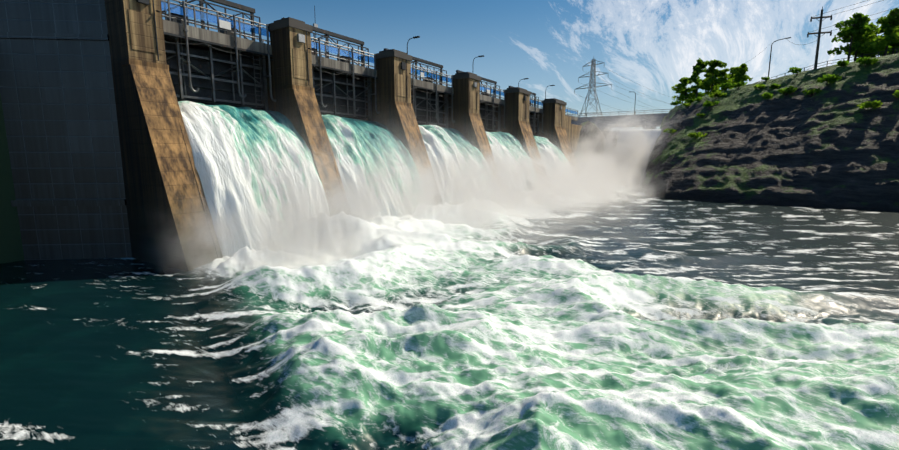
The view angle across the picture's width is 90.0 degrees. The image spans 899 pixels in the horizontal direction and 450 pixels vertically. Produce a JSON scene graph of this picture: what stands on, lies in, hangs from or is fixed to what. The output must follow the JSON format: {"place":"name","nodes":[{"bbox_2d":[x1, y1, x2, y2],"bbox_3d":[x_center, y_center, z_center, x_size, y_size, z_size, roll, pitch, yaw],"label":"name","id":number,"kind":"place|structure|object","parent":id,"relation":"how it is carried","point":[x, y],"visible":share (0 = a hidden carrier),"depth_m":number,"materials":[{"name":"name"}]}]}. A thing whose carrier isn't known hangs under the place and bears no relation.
{"place":"outdoors","nodes":[
{"label":"outdoors","id":0,"kind":"place"},
{"bbox_2d":[0,94,23,263],"bbox_3d":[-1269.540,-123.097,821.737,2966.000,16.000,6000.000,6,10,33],"label":"land","id":1,"kind":"structure","parent":0,"point":[11,248],"depth_m":25.79,"materials":[{"name":"green"}]},
{"bbox_2d":[0,184,898,449],"bbox_3d":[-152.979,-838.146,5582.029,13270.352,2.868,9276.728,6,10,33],"label":"river water","id":2,"kind":"structure","parent":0,"point":[662,324],"depth_m":12.98,"materials":[{"name":"liquid"}]},
{"bbox_2d":[178,101,329,256],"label":"falls","id":3,"kind":"structure","parent":2,"relation":"on","point":[194,124],"depth_m":27.43,"materials":[{"name":"liquid"}]},
{"bbox_2d":[322,114,425,219],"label":"falls","id":4,"kind":"structure","parent":2,"relation":"on","point":[340,123],"depth_m":36.91,"materials":[{"name":"liquid"}]},
{"bbox_2d":[418,125,494,204],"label":"falls","id":5,"kind":"structure","parent":2,"relation":"on","point":[433,130],"depth_m":47.61,"materials":[{"name":"liquid"}]},
{"bbox_2d":[485,131,539,191],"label":"falls","id":6,"kind":"structure","parent":2,"relation":"on","point":[491,135],"depth_m":59.60,"materials":[{"name":"liquid"}]},
{"bbox_2d":[534,136,570,183],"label":"falls","id":7,"kind":"structure","parent":2,"relation":"on","point":[546,141],"depth_m":72.97,"materials":[{"name":"liquid"}]},
{"bbox_2d":[616,129,661,183],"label":"waterfall","id":8,"kind":"structure","parent":2,"relation":"on","point":[650,134],"depth_m":96.44,"materials":[{"name":"liquid"}]},
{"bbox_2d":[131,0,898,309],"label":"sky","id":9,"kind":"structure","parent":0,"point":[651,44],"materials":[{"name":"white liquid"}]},
{"bbox_2d":[574,59,611,116],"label":"transmission pylon","id":10,"kind":"object","parent":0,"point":[593,64],"depth_m":191.51,"materials":[{"name":"grey metal"}]},
{"bbox_2d":[576,75,676,110],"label":"pylon conductors","id":11,"kind":"object","parent":10,"relation":"hanging from","point":[627,96],"depth_m":212.59,"materials":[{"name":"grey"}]},
{"bbox_2d":[640,53,898,211],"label":"bank","id":12,"kind":"structure","parent":0,"point":[832,145],"depth_m":62.42,"materials":[{"name":"grey stone"}]},
{"bbox_2d":[663,128,676,132],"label":"shrub","id":13,"kind":"object","parent":12,"relation":"on","point":[668,130],"depth_m":83.56,"materials":[{"name":"green plant"}]},
{"bbox_2d":[670,101,681,106],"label":"shrub","id":14,"kind":"object","parent":12,"relation":"on","point":[676,103],"depth_m":103.90,"materials":[{"name":"green plant"}]},
{"bbox_2d":[671,77,692,103],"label":"tree","id":15,"kind":"object","parent":12,"relation":"on","point":[677,87],"visible":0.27,"depth_m":126.25,"materials":[{"name":"green plant"}]},
{"bbox_2d":[672,78,695,102],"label":"tree","id":16,"kind":"object","parent":12,"relation":"on","point":[684,94],"visible":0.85,"depth_m":119.39,"materials":[{"name":"green plant"}]},
{"bbox_2d":[685,98,694,102],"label":"shrub","id":17,"kind":"object","parent":12,"relation":"on","point":[691,100],"visible":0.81,"depth_m":92.67,"materials":[{"name":"green plant"}]},
{"bbox_2d":[688,79,704,99],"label":"tree","id":18,"kind":"object","parent":12,"relation":"on","point":[700,94],"visible":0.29,"depth_m":120.16,"materials":[{"name":"green plant"}]},
{"bbox_2d":[687,132,706,139],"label":"shrub","id":19,"kind":"object","parent":12,"relation":"on","point":[696,134],"visible":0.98,"depth_m":73.50,"materials":[{"name":"green plant"}]},
{"bbox_2d":[689,58,705,97],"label":"tree","id":20,"kind":"object","parent":12,"relation":"on","point":[699,66],"visible":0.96,"depth_m":110.67,"materials":[{"name":"green plant"}]},
{"bbox_2d":[696,113,705,117],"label":"shrub","id":21,"kind":"object","parent":12,"relation":"on","point":[701,115],"visible":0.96,"depth_m":80.51,"materials":[{"name":"green plant"}]},
{"bbox_2d":[697,73,719,95],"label":"tree","id":22,"kind":"object","parent":12,"relation":"on","point":[708,89],"visible":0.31,"depth_m":108.55,"materials":[{"name":"green plant"}]},
{"bbox_2d":[703,101,718,109],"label":"shrub","id":23,"kind":"object","parent":12,"relation":"on","point":[706,104],"visible":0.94,"depth_m":81.65,"materials":[{"name":"green plant"}]},
{"bbox_2d":[699,59,726,92],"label":"tree","id":24,"kind":"object","parent":12,"relation":"on","point":[710,81],"visible":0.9,"depth_m":103.30,"materials":[{"name":"green plant"}]},
{"bbox_2d":[709,90,726,97],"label":"shrub","id":25,"kind":"object","parent":12,"relation":"on","point":[717,93],"visible":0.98,"depth_m":83.77,"materials":[{"name":"green plant"}]},
{"bbox_2d":[716,68,731,90],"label":"tree","id":26,"kind":"object","parent":12,"relation":"on","point":[725,75],"visible":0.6,"depth_m":101.23,"materials":[{"name":"green plant"}]},
{"bbox_2d":[717,82,731,89],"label":"shrub","id":27,"kind":"object","parent":12,"relation":"on","point":[723,85],"visible":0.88,"depth_m":88.45,"materials":[{"name":"green plant"}]},
{"bbox_2d":[727,67,737,89],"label":"tree","id":28,"kind":"object","parent":12,"relation":"on","point":[733,70],"visible":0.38,"depth_m":103.47,"materials":[{"name":"green plant"}]},
{"bbox_2d":[729,81,747,88],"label":"shrub","id":29,"kind":"object","parent":12,"relation":"on","point":[739,84],"visible":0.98,"depth_m":83.96,"materials":[{"name":"green plant"}]},
{"bbox_2d":[730,63,752,83],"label":"tree","id":30,"kind":"object","parent":12,"relation":"on","point":[740,75],"visible":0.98,"depth_m":97.02,"materials":[{"name":"green plant"}]},
{"bbox_2d":[753,84,764,88],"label":"shrub","id":31,"kind":"object","parent":12,"relation":"on","point":[758,86],"visible":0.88,"depth_m":76.94,"materials":[{"name":"green plant"}]},
{"bbox_2d":[761,92,772,100],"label":"shrub","id":32,"kind":"object","parent":12,"relation":"on","point":[765,95],"visible":0.98,"depth_m":71.96,"materials":[{"name":"green plant"}]},
{"bbox_2d":[769,83,780,88],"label":"shrub","id":33,"kind":"object","parent":12,"relation":"on","point":[774,85],"visible":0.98,"depth_m":74.27,"materials":[{"name":"green plant"}]},
{"bbox_2d":[768,37,790,79],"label":"ridge lamp","id":34,"kind":"object","parent":12,"relation":"on","point":[770,54],"visible":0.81,"depth_m":88.18,"materials":[{"name":"grey metal"}]},
{"bbox_2d":[777,86,797,95],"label":"shrub","id":35,"kind":"object","parent":12,"relation":"on","point":[790,89],"visible":0.96,"depth_m":70.15,"materials":[{"name":"green plant"}]},
{"bbox_2d":[788,67,801,74],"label":"shrub","id":36,"kind":"object","parent":12,"relation":"on","point":[795,70],"visible":0.98,"depth_m":75.24,"materials":[{"name":"green plant"}]},
{"bbox_2d":[802,88,822,94],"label":"shrub","id":37,"kind":"object","parent":12,"relation":"on","point":[810,91],"visible":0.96,"depth_m":67.02,"materials":[{"name":"green plant"}]},
{"bbox_2d":[807,6,831,68],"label":"utility pole","id":38,"kind":"object","parent":12,"relation":"on","point":[819,32],"visible":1,"depth_m":73.35,"materials":[{"name":"grey"}]},
{"bbox_2d":[746,0,897,62],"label":"overhead wires","id":39,"kind":"object","parent":38,"relation":"hanging from","point":[848,21],"visible":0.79,"depth_m":70.10,"materials":[{"name":"grey metal"}]},
{"bbox_2d":[756,48,898,82],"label":"railing","id":40,"kind":"object","parent":12,"relation":"on","point":[843,60],"visible":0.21,"depth_m":72.20,"materials":[{"name":"metal"}]},
{"bbox_2d":[816,74,842,84],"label":"shrub","id":41,"kind":"object","parent":12,"relation":"on","point":[829,78],"visible":0.98,"depth_m":66.39,"materials":[{"name":"green plant"}]},
{"bbox_2d":[836,60,848,66],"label":"shrub","id":42,"kind":"object","parent":12,"relation":"on","point":[841,63],"visible":0.96,"depth_m":68.92,"materials":[{"name":"green plant"}]},
{"bbox_2d":[827,12,880,59],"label":"tree","id":43,"kind":"object","parent":12,"relation":"on","point":[856,31],"visible":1,"depth_m":76.50,"materials":[{"name":"green plant"}]},
{"bbox_2d":[844,23,876,57],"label":"tree","id":44,"kind":"object","parent":12,"relation":"on","point":[860,52],"visible":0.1,"depth_m":82.92,"materials":[{"name":"green plant"}]},
{"bbox_2d":[853,22,875,60],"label":"tree","id":45,"kind":"object","parent":12,"relation":"on","point":[868,55],"visible":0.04,"depth_m":84.78,"materials":[{"name":"green plant"}]},
{"bbox_2d":[848,15,884,60],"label":"tree","id":46,"kind":"object","parent":12,"relation":"on","point":[872,32],"visible":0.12,"depth_m":78.16,"materials":[{"name":"green plant"}]},
{"bbox_2d":[856,57,878,67],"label":"shrub","id":47,"kind":"object","parent":12,"relation":"on","point":[865,60],"visible":0.92,"depth_m":65.64,"materials":[{"name":"green plant"}]},
{"bbox_2d":[857,100,882,110],"bbox_3d":[55.156,-15.624,59.190,2.051,1.516,2.748,-3,9,-20],"label":"shrub","id":48,"kind":"object","parent":12,"relation":"on","point":[875,104],"visible":0.98,"depth_m":58.72,"materials":[{"name":"green plant"}]},
{"bbox_2d":[864,8,898,55],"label":"tree","id":49,"kind":"object","parent":12,"relation":"on","point":[890,32],"visible":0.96,"depth_m":75.42,"materials":[{"name":"green plant"}]},
{"bbox_2d":[873,17,898,55],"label":"tree","id":50,"kind":"object","parent":12,"relation":"on","point":[895,44],"visible":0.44,"depth_m":80.03,"materials":[{"name":"green plant"}]},
{"bbox_2d":[879,27,898,55],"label":"tree","id":51,"kind":"object","parent":12,"relation":"on","point":[894,51],"visible":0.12,"depth_m":83.78,"materials":[{"name":"green plant"}]},
{"bbox_2d":[893,90,898,97],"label":"shrub","id":52,"kind":"object","parent":12,"relation":"on","point":[896,93],"visible":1,"depth_m":58.66,"materials":[{"name":"green plant"}]},
{"bbox_3d":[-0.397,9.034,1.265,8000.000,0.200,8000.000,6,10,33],"label":"ground surface","id":53,"kind":"structure","parent":0,"visible":0},
{"bbox_2d":[0,0,131,259],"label":"abutment wall","id":54,"kind":"structure","parent":53,"relation":"on","point":[58,103],"depth_m":25.73,"materials":[{"name":"concrete"}]},
{"bbox_2d":[104,0,581,270],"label":"dam","id":55,"kind":"structure","parent":53,"relation":"on","point":[147,106],"depth_m":26.52,"materials":[{"name":"concrete"}]},
{"bbox_2d":[104,0,577,132],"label":"frames","id":56,"kind":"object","parent":55,"relation":"on","point":[179,18],"depth_m":37.21,"materials":[{"name":"blue metal"}]},
{"bbox_2d":[164,35,538,135],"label":"sluice gates","id":57,"kind":"object","parent":55,"relation":"attached to","point":[213,78],"depth_m":33.93,"materials":[{"name":"grey metal"}]},
{"bbox_2d":[137,0,576,124],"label":"deck fittings","id":58,"kind":"object","parent":55,"relation":"on","point":[227,25],"depth_m":32.99,"materials":[{"name":"metal"}]},
{"bbox_2d":[407,36,419,53],"bbox_3d":[-4.178,-18.744,51.554,1.849,5.310,0.280,6,10,33],"label":"street light","id":59,"kind":"object","parent":55,"relation":"on","point":[408,41],"depth_m":51.35,"materials":[{"name":"metal"}]},
{"bbox_2d":[576,121,607,179],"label":"water spray","id":60,"kind":"object","parent":55,"relation":"on","point":[584,132],"depth_m":94.81,"materials":[{"name":"white liquid"}]},
{"bbox_2d":[568,109,671,130],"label":"road bridge","id":61,"kind":"structure","parent":53,"relation":"on","point":[586,118],"depth_m":140.17,"materials":[{"name":"grey concrete"}]}
]}

